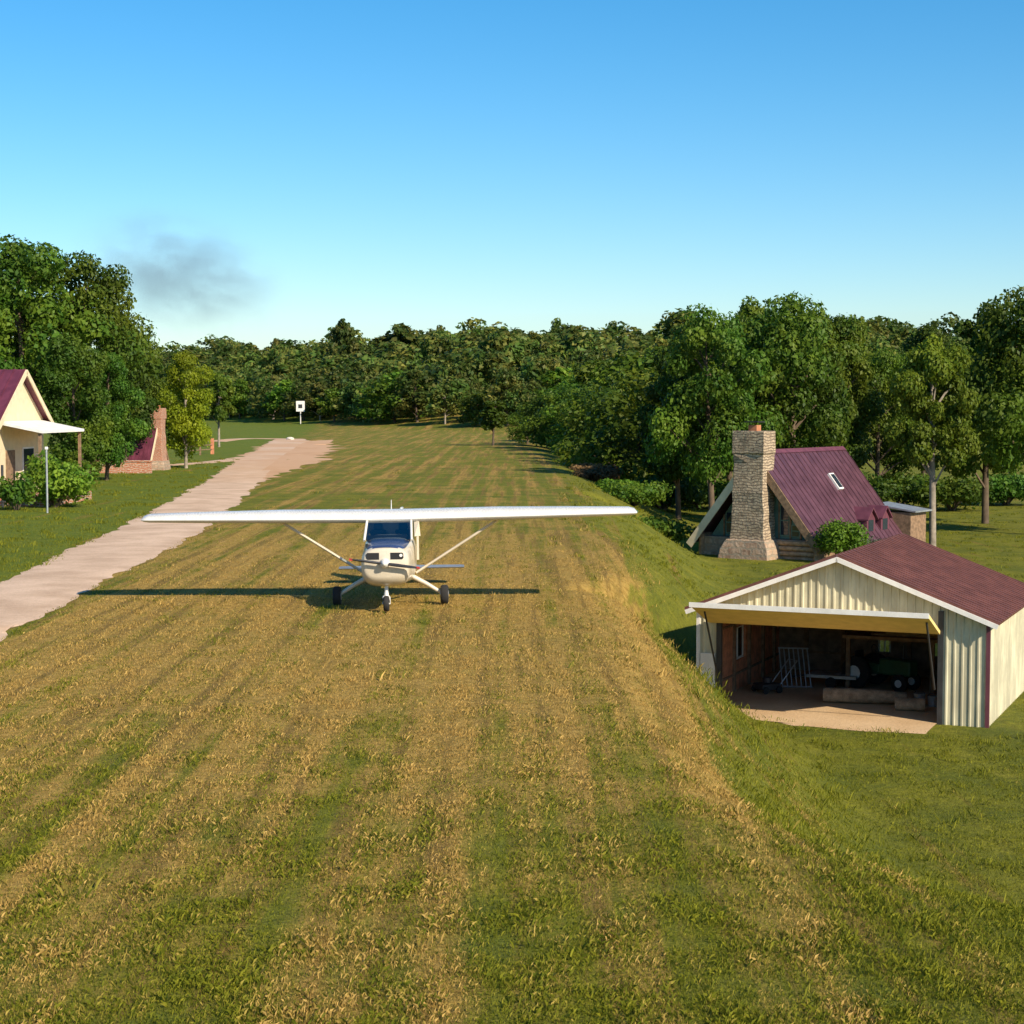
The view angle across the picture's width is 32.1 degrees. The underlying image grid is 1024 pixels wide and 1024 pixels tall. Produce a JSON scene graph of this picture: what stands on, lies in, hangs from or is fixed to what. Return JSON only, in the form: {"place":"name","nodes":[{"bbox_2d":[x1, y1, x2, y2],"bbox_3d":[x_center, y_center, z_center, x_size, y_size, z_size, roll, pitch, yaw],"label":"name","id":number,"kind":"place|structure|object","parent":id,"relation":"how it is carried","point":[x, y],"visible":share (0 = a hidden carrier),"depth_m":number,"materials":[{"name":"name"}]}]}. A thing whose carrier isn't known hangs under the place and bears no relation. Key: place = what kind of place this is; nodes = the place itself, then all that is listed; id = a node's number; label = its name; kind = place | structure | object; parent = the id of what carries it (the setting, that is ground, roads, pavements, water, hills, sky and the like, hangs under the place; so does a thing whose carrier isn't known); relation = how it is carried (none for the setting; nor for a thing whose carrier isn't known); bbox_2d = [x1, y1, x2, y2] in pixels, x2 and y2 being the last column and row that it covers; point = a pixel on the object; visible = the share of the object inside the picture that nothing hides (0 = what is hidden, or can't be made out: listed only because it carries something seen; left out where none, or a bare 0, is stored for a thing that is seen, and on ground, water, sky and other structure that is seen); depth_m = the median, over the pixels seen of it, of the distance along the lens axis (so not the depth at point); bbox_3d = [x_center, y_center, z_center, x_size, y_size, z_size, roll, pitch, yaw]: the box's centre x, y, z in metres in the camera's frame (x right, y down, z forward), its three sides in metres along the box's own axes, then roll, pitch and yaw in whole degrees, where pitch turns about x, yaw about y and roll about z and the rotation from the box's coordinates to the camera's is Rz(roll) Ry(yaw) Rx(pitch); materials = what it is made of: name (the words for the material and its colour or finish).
{"place":"outdoors","nodes":[
{"label":"outdoors","id":0,"kind":"place"},
{"bbox_2d":[0,439,308,640],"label":"road","id":1,"kind":"structure","parent":0,"point":[35,593],"depth_m":56.99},
{"bbox_2d":[170,457,253,465],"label":"driveway","id":2,"kind":"structure","parent":0,"point":[229,459],"depth_m":144.15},
{"bbox_2d":[208,438,285,441],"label":"path","id":3,"kind":"structure","parent":0,"point":[224,440],"depth_m":227.92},
{"bbox_2d":[0,410,1023,1023],"bbox_3d":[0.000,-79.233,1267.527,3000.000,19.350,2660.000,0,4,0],"label":"ground","id":4,"kind":"structure","parent":0,"point":[458,464],"depth_m":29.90,"materials":[{"name":"green plant"}]},
{"bbox_2d":[0,302,34,382],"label":"broadleaf tree","id":5,"kind":"object","parent":4,"relation":"on","point":[7,365],"visible":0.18,"depth_m":105.86,"materials":[{"name":"green plant"}]},
{"bbox_2d":[0,471,35,509],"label":"shrub","id":6,"kind":"object","parent":4,"relation":"on","point":[21,494],"visible":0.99,"depth_m":77.66,"materials":[{"name":"green plant"}]},
{"bbox_2d":[2,295,58,356],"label":"broadleaf tree","id":7,"kind":"object","parent":4,"relation":"on","point":[15,324],"visible":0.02,"depth_m":128.61,"materials":[{"name":"green plant"}]},
{"bbox_2d":[0,369,91,505],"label":"house","id":8,"kind":"structure","parent":4,"relation":"on","point":[26,421],"depth_m":83.22,"materials":[{"name":"beige paint"}]},
{"bbox_2d":[6,450,15,492],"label":"door","id":9,"kind":"structure","parent":8,"relation":"in","point":[10,454],"depth_m":82.36,"materials":[{"name":"brown wood"}]},
{"bbox_2d":[22,447,33,472],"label":"window","id":10,"kind":"structure","parent":8,"relation":"in","point":[29,451],"depth_m":84.21,"materials":[{"name":"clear glass"}]},
{"bbox_2d":[45,447,47,512],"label":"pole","id":11,"kind":"object","parent":4,"relation":"on","point":[46,454],"visible":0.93,"depth_m":75.86,"materials":[{"name":"white metal"}]},
{"bbox_2d":[17,449,99,506],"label":"shrub","id":12,"kind":"object","parent":4,"relation":"on","point":[70,482],"visible":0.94,"depth_m":79.49,"materials":[{"name":"green plant"}]},
{"bbox_2d":[0,233,120,423],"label":"broadleaf tree","id":13,"kind":"object","parent":4,"relation":"on","point":[21,273],"visible":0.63,"depth_m":109.28,"materials":[{"name":"green plant"}]},
{"bbox_2d":[36,333,114,467],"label":"broadleaf tree","id":14,"kind":"object","parent":4,"relation":"on","point":[87,366],"visible":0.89,"depth_m":102.84,"materials":[{"name":"green plant"}]},
{"bbox_2d":[0,250,163,472],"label":"broadleaf tree","id":15,"kind":"object","parent":4,"relation":"on","point":[128,346],"visible":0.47,"depth_m":113.88,"materials":[{"name":"green plant"}]},
{"bbox_2d":[66,444,105,475],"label":"shrub","id":16,"kind":"object","parent":4,"relation":"on","point":[88,454],"visible":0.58,"depth_m":101.09,"materials":[{"name":"green plant"}]},
{"bbox_2d":[70,352,151,479],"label":"broadleaf tree","id":17,"kind":"object","parent":4,"relation":"on","point":[118,448],"visible":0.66,"depth_m":107.29,"materials":[{"name":"green plant"}]},
{"bbox_2d":[97,460,152,472],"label":"brick wall","id":18,"kind":"structure","parent":4,"relation":"on","point":[137,466],"depth_m":118.90,"materials":[{"name":"red brick"}]},
{"bbox_2d":[99,317,161,459],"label":"broadleaf tree","id":19,"kind":"object","parent":4,"relation":"on","point":[148,411],"visible":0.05,"depth_m":121.92,"materials":[{"name":"green plant"}]},
{"bbox_2d":[91,403,170,470],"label":"cabin","id":20,"kind":"object","parent":4,"relation":"on","point":[154,448],"visible":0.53,"depth_m":124.27,"materials":[{"name":"red metal"}]},
{"bbox_2d":[135,340,177,437],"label":"broadleaf tree","id":21,"kind":"object","parent":4,"relation":"on","point":[155,387],"visible":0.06,"depth_m":139.08,"materials":[{"name":"green plant"}]},
{"bbox_2d":[156,350,215,467],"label":"young tree","id":22,"kind":"object","parent":4,"relation":"on","point":[185,429],"visible":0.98,"depth_m":127.00,"materials":[{"name":"green plant"}]},
{"bbox_2d":[187,438,213,454],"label":"rail fence","id":23,"kind":"object","parent":4,"relation":"on","point":[212,446],"visible":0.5,"depth_m":163.02,"materials":[{"name":"brown wood"}]},
{"bbox_2d":[203,372,236,446],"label":"broadleaf tree","id":24,"kind":"object","parent":4,"relation":"on","point":[222,406],"visible":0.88,"depth_m":188.99,"materials":[{"name":"green plant"}]},
{"bbox_2d":[230,378,251,418],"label":"broadleaf tree","id":25,"kind":"object","parent":4,"relation":"on","point":[240,398],"visible":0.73,"depth_m":425.48,"materials":[{"name":"green plant"}]},
{"bbox_2d":[246,374,301,419],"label":"broadleaf tree","id":26,"kind":"object","parent":4,"relation":"on","point":[255,403],"visible":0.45,"depth_m":404.95,"materials":[{"name":"green plant"}]},
{"bbox_2d":[260,379,300,420],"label":"broadleaf tree","id":27,"kind":"object","parent":4,"relation":"on","point":[274,398],"visible":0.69,"depth_m":394.60,"materials":[{"name":"green plant"}]},
{"bbox_2d":[238,440,337,479],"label":"dirt patch","id":28,"kind":"object","parent":4,"relation":"on","point":[298,456],"visible":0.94,"depth_m":152.81,"materials":[{"name":"brown soil"}]},
{"bbox_2d":[296,401,304,423],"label":"marker sign","id":29,"kind":"object","parent":4,"relation":"on","point":[300,406],"visible":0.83,"depth_m":374.80,"materials":[{"name":"metal"}]},
{"bbox_2d":[280,381,326,419],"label":"broadleaf tree","id":30,"kind":"object","parent":4,"relation":"on","point":[291,404],"visible":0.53,"depth_m":388.26,"materials":[{"name":"green plant"}]},
{"bbox_2d":[303,382,331,420],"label":"broadleaf tree","id":31,"kind":"object","parent":4,"relation":"on","point":[318,388],"visible":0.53,"depth_m":381.97,"materials":[{"name":"green plant"}]},
{"bbox_2d":[313,387,352,421],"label":"broadleaf tree","id":32,"kind":"object","parent":4,"relation":"on","point":[330,394],"visible":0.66,"depth_m":369.19,"materials":[{"name":"green plant"}]},
{"bbox_2d":[328,318,358,359],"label":"broadleaf tree","id":33,"kind":"object","parent":4,"relation":"on","point":[342,332],"visible":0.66,"depth_m":466.98,"materials":[{"name":"green plant"}]},
{"bbox_2d":[336,388,363,421],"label":"broadleaf tree","id":34,"kind":"object","parent":4,"relation":"on","point":[344,411],"visible":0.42,"depth_m":365.14,"materials":[{"name":"green plant"}]},
{"bbox_2d":[351,374,380,419],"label":"broadleaf tree","id":35,"kind":"object","parent":4,"relation":"on","point":[367,377],"visible":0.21,"depth_m":359.58,"materials":[{"name":"green plant"}]},
{"bbox_2d":[351,369,424,422],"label":"broadleaf tree","id":36,"kind":"object","parent":4,"relation":"on","point":[385,386],"visible":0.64,"depth_m":346.85,"materials":[{"name":"green plant"}]},
{"bbox_2d":[141,500,637,611],"bbox_3d":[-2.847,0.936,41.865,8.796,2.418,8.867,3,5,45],"label":"light aeroplane","id":37,"kind":"object","parent":4,"relation":"on","point":[390,556],"visible":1,"depth_m":41.20,"materials":[{"name":"beige paint"}]},
{"bbox_2d":[363,520,412,541],"bbox_3d":[-2.837,0.416,40.932,1.140,0.480,0.605,-1,3,0],"label":"window frame","id":38,"kind":"structure","parent":37,"relation":"in","point":[366,523],"depth_m":40.88,"materials":[{"name":"white paint"}]},
{"bbox_2d":[414,521,420,559],"bbox_3d":[-2.184,0.655,41.061,0.156,0.879,0.468,-1,3,0],"label":"door","id":39,"kind":"structure","parent":37,"relation":"in","point":[416,523],"depth_m":40.97,"materials":[{"name":"beige paint"}]},
{"bbox_2d":[390,369,435,421],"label":"broadleaf tree","id":40,"kind":"object","parent":4,"relation":"on","point":[410,383],"visible":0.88,"depth_m":341.63,"materials":[{"name":"green plant"}]},
{"bbox_2d":[426,384,463,423],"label":"broadleaf tree","id":41,"kind":"object","parent":4,"relation":"on","point":[437,393],"visible":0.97,"depth_m":326.10,"materials":[{"name":"green plant"}]},
{"bbox_2d":[455,393,492,425],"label":"broadleaf tree","id":42,"kind":"object","parent":4,"relation":"on","point":[474,415],"visible":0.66,"depth_m":311.67,"materials":[{"name":"green plant"}]},
{"bbox_2d":[478,400,508,445],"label":"sapling","id":43,"kind":"object","parent":4,"relation":"on","point":[497,416],"visible":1,"depth_m":195.24,"materials":[{"name":"green plant"}]},
{"bbox_2d":[483,367,523,424],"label":"broadleaf tree","id":44,"kind":"object","parent":4,"relation":"on","point":[504,377],"visible":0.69,"depth_m":304.02,"materials":[{"name":"green plant"}]},
{"bbox_2d":[507,379,547,420],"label":"broadleaf tree","id":45,"kind":"object","parent":4,"relation":"on","point":[526,392],"visible":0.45,"depth_m":301.01,"materials":[{"name":"green plant"}]},
{"bbox_2d":[505,402,552,443],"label":"broadleaf tree","id":46,"kind":"object","parent":4,"relation":"on","point":[517,435],"visible":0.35,"depth_m":203.85,"materials":[{"name":"green plant"}]},
{"bbox_2d":[515,392,567,448],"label":"broadleaf tree","id":47,"kind":"object","parent":4,"relation":"on","point":[537,403],"visible":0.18,"depth_m":194.87,"materials":[{"name":"green plant"}]},
{"bbox_2d":[516,384,581,451],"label":"broadleaf tree","id":48,"kind":"object","parent":4,"relation":"on","point":[551,430],"visible":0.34,"depth_m":181.24,"materials":[{"name":"green plant"}]},
{"bbox_2d":[530,367,574,395],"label":"broadleaf tree","id":49,"kind":"object","parent":4,"relation":"on","point":[559,374],"visible":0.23,"depth_m":300.98,"materials":[{"name":"green plant"}]},
{"bbox_2d":[543,317,568,333],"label":"broadleaf tree","id":50,"kind":"object","parent":4,"relation":"on","point":[558,325],"visible":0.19,"depth_m":466.70,"materials":[{"name":"green plant"}]},
{"bbox_2d":[544,375,581,398],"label":"broadleaf tree","id":51,"kind":"object","parent":4,"relation":"on","point":[569,381],"visible":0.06,"depth_m":213.35,"materials":[{"name":"green plant"}]},
{"bbox_2d":[540,390,592,457],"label":"broadleaf tree","id":52,"kind":"object","parent":4,"relation":"on","point":[547,413],"visible":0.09,"depth_m":171.50,"materials":[{"name":"green plant"}]},
{"bbox_2d":[147,308,1022,422],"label":"woodland","id":53,"kind":"object","parent":4,"relation":"on","point":[463,362],"visible":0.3,"depth_m":413.41,"materials":[{"name":"green plant"}]},
{"bbox_2d":[568,463,607,470],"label":"shrub","id":54,"kind":"object","parent":4,"relation":"on","point":[579,466],"visible":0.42,"depth_m":131.45,"materials":[{"name":"brown plant"}]},
{"bbox_2d":[550,375,641,460],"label":"broadleaf tree","id":55,"kind":"object","parent":4,"relation":"on","point":[575,428],"visible":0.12,"depth_m":157.82,"materials":[{"name":"green plant"}]},
{"bbox_2d":[570,465,623,481],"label":"shrub","id":56,"kind":"object","parent":4,"relation":"on","point":[604,472],"visible":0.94,"depth_m":117.37,"materials":[{"name":"green plant"}]},
{"bbox_2d":[558,357,640,419],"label":"broadleaf tree","id":57,"kind":"object","parent":4,"relation":"on","point":[582,375],"visible":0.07,"depth_m":188.22,"materials":[{"name":"green plant"}]},
{"bbox_2d":[563,379,657,475],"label":"broadleaf tree","id":58,"kind":"object","parent":4,"relation":"on","point":[592,423],"visible":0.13,"depth_m":144.73,"materials":[{"name":"green plant"}]},
{"bbox_2d":[601,320,627,336],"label":"broadleaf tree","id":59,"kind":"object","parent":4,"relation":"on","point":[611,323],"visible":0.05,"depth_m":466.93,"materials":[{"name":"green plant"}]},
{"bbox_2d":[595,478,639,488],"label":"shrub","id":60,"kind":"object","parent":4,"relation":"on","point":[599,483],"visible":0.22,"depth_m":111.61,"materials":[{"name":"green plant"}]},
{"bbox_2d":[588,346,666,458],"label":"broadleaf tree","id":61,"kind":"object","parent":4,"relation":"on","point":[642,362],"visible":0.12,"depth_m":170.01,"materials":[{"name":"green plant"}]},
{"bbox_2d":[600,480,674,506],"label":"shrub","id":62,"kind":"object","parent":4,"relation":"on","point":[636,495],"visible":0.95,"depth_m":103.31,"materials":[{"name":"green plant"}]},
{"bbox_2d":[551,366,726,483],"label":"broadleaf tree","id":63,"kind":"object","parent":4,"relation":"on","point":[619,450],"visible":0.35,"depth_m":134.63,"materials":[{"name":"green plant"}]},
{"bbox_2d":[633,510,696,542],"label":"shrub","id":64,"kind":"object","parent":4,"relation":"on","point":[666,527],"visible":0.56,"depth_m":95.44,"materials":[{"name":"green plant"}]},
{"bbox_2d":[635,475,707,510],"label":"shrub","id":65,"kind":"object","parent":4,"relation":"on","point":[689,491],"visible":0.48,"depth_m":127.02,"materials":[{"name":"green plant"}]},
{"bbox_2d":[635,334,724,519],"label":"broadleaf tree","id":66,"kind":"object","parent":4,"relation":"on","point":[672,471],"visible":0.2,"depth_m":117.35,"materials":[{"name":"green plant"}]},
{"bbox_2d":[670,476,729,507],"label":"shrub","id":67,"kind":"object","parent":4,"relation":"on","point":[719,487],"visible":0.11,"depth_m":133.71,"materials":[{"name":"green plant"}]},
{"bbox_2d":[642,303,788,509],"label":"broadleaf tree","id":68,"kind":"object","parent":4,"relation":"on","point":[684,403],"visible":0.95,"depth_m":110.62,"materials":[{"name":"green plant"}]},
{"bbox_2d":[698,320,732,481],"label":"broadleaf tree","id":69,"kind":"object","parent":4,"relation":"on","point":[730,475],"visible":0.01,"depth_m":139.40,"materials":[{"name":"green plant"}]},
{"bbox_2d":[704,296,789,474],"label":"broadleaf tree","id":70,"kind":"object","parent":4,"relation":"on","point":[748,311],"visible":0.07,"depth_m":120.73,"materials":[{"name":"green plant"}]},
{"bbox_2d":[714,290,854,448],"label":"broadleaf tree","id":71,"kind":"object","parent":4,"relation":"on","point":[789,395],"visible":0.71,"depth_m":113.61,"materials":[{"name":"green plant"}]},
{"bbox_2d":[686,421,931,560],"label":"cabin","id":72,"kind":"object","parent":4,"relation":"on","point":[772,502],"visible":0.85,"depth_m":92.02,"materials":[{"name":"metal"}]},
{"bbox_2d":[780,318,880,445],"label":"broadleaf tree","id":73,"kind":"object","parent":4,"relation":"on","point":[864,349],"visible":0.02,"depth_m":144.04,"materials":[{"name":"green plant"}]},
{"bbox_2d":[741,709,936,733],"bbox_3d":[7.846,5.174,45.057,5.604,0.115,2.534,2,4,23],"label":"concrete apron","id":74,"kind":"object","parent":4,"relation":"on","point":[836,721],"visible":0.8,"depth_m":44.45,"materials":[{"name":"beige concrete"}]},
{"bbox_2d":[798,313,887,468],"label":"broadleaf tree","id":75,"kind":"object","parent":4,"relation":"on","point":[838,331],"visible":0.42,"depth_m":123.16,"materials":[{"name":"green plant"}]},
{"bbox_2d":[813,517,872,555],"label":"shrub","id":76,"kind":"object","parent":4,"relation":"on","point":[839,536],"visible":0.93,"depth_m":88.68,"materials":[{"name":"green plant"}]},
{"bbox_2d":[685,533,1023,727],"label":"hangar","id":77,"kind":"structure","parent":4,"relation":"on","point":[833,612],"depth_m":45.90,"materials":[{"name":"beige metal"}]},
{"bbox_2d":[700,653,714,687],"bbox_3d":[5.119,4.426,46.689,0.391,1.460,0.060,2,4,24],"label":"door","id":78,"kind":"structure","parent":77,"relation":"in","point":[707,658],"depth_m":46.65,"materials":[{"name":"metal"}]},
{"bbox_2d":[751,658,796,693],"bbox_3d":[7.254,4.523,49.101,1.184,0.861,0.610,-2,4,-26],"label":"push mower","id":79,"kind":"object","parent":77,"relation":"on","point":[766,685],"visible":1,"depth_m":48.87,"materials":[{"name":"metal"}]},
{"bbox_2d":[778,647,812,687],"bbox_3d":[7.944,4.366,49.999,0.970,1.079,0.500,1,4,9],"label":"metal rack","id":80,"kind":"object","parent":77,"relation":"on","point":[796,686],"visible":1,"depth_m":50.00,"materials":[{"name":"grey metal"}]},
{"bbox_2d":[689,602,939,689],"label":"overhead door","id":81,"kind":"structure","parent":77,"relation":"in","point":[884,621],"depth_m":44.40,"materials":[{"name":"yellow metal"}]},
{"bbox_2d":[792,670,857,687],"bbox_3d":[8.814,4.711,50.126,1.905,0.360,0.940,2,4,24],"label":"flat trailer","id":82,"kind":"object","parent":77,"relation":"on","point":[833,679],"visible":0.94,"depth_m":49.72,"materials":[{"name":"metal"}]},
{"bbox_2d":[823,688,906,703],"bbox_3d":[9.330,4.863,47.148,2.170,0.400,0.425,1,4,13],"label":"log","id":83,"kind":"object","parent":77,"relation":"on","point":[849,695],"visible":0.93,"depth_m":47.02,"materials":[{"name":"wood"}]},
{"bbox_2d":[841,643,920,691],"bbox_3d":[10.335,4.267,49.689,2.000,1.300,1.210,3,5,44],"label":"tractor","id":84,"kind":"object","parent":77,"relation":"on","point":[875,667],"visible":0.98,"depth_m":49.43,"materials":[{"name":"green paint"}]},
{"bbox_2d":[872,632,937,637],"bbox_3d":[11.207,3.417,49.081,2.600,0.050,0.120,2,4,24],"label":"plank","id":85,"kind":"object","parent":77,"relation":"on","point":[885,634],"visible":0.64,"depth_m":49.22,"materials":[{"name":"brown wood"}]},
{"bbox_2d":[886,632,937,636],"bbox_3d":[11.516,3.377,48.941,2.480,0.050,0.120,2,4,24],"label":"plank","id":86,"kind":"object","parent":85,"relation":"on","point":[918,634],"visible":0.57,"depth_m":49.10,"materials":[{"name":"brown wood"}]},
{"bbox_2d":[895,697,924,710],"bbox_3d":[10.292,4.969,46.080,0.760,0.340,0.340,1,4,15],"label":"log","id":87,"kind":"object","parent":77,"relation":"on","point":[910,704],"visible":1,"depth_m":45.96,"materials":[{"name":"wood"}]},
{"bbox_2d":[846,346,914,479],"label":"broadleaf tree","id":88,"kind":"object","parent":4,"relation":"on","point":[879,360],"visible":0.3,"depth_m":136.99,"materials":[{"name":"green plant"}]},
{"bbox_2d":[862,471,902,502],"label":"shrub","id":89,"kind":"object","parent":4,"relation":"on","point":[880,487],"visible":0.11,"depth_m":129.26,"materials":[{"name":"green plant"}]},
{"bbox_2d":[879,468,928,506],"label":"shrub","id":90,"kind":"object","parent":4,"relation":"on","point":[901,480],"visible":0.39,"depth_m":135.85,"materials":[{"name":"green plant"}]},
{"bbox_2d":[883,323,952,476],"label":"broadleaf tree","id":91,"kind":"object","parent":4,"relation":"on","point":[927,330],"visible":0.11,"depth_m":145.32,"materials":[{"name":"green plant"}]},
{"bbox_2d":[882,333,982,545],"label":"broadleaf tree","id":92,"kind":"object","parent":4,"relation":"on","point":[935,414],"visible":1,"depth_m":97.94,"materials":[{"name":"green plant"}]},
{"bbox_2d":[904,473,998,510],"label":"shrub","id":93,"kind":"object","parent":4,"relation":"on","point":[957,492],"visible":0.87,"depth_m":131.08,"materials":[{"name":"green plant"}]},
{"bbox_2d":[938,302,1023,523],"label":"broadleaf tree","id":94,"kind":"object","parent":4,"relation":"on","point":[965,329],"visible":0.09,"depth_m":117.12,"materials":[{"name":"green plant"}]},
{"bbox_2d":[945,285,1023,475],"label":"broadleaf tree","id":95,"kind":"object","parent":4,"relation":"on","point":[1005,426],"visible":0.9,"depth_m":106.58,"materials":[{"name":"green plant"}]},
{"bbox_2d":[975,472,1023,504],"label":"shrub","id":96,"kind":"object","parent":4,"relation":"on","point":[1009,487],"visible":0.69,"depth_m":137.55,"materials":[{"name":"green plant"}]},
{"bbox_2d":[0,0,1023,351],"label":"sky","id":97,"kind":"structure","parent":0,"point":[259,172],"materials":[{"name":"blue"}]},
{"bbox_2d":[914,691,925,697],"bbox_3d":[10.722,4.896,46.889,0.336,0.387,0.312,2,4,24],"label":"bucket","id":98,"kind":"object","parent":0,"point":[919,694],"visible":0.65,"depth_m":46.78,"materials":[{"name":"metal"}]},
{"bbox_2d":[927,693,936,706],"bbox_3d":[11.046,4.931,46.797,0.295,0.328,0.273,2,4,24],"label":"bucket","id":99,"kind":"object","parent":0,"point":[932,700],"visible":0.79,"depth_m":46.70,"materials":[{"name":"metal"}]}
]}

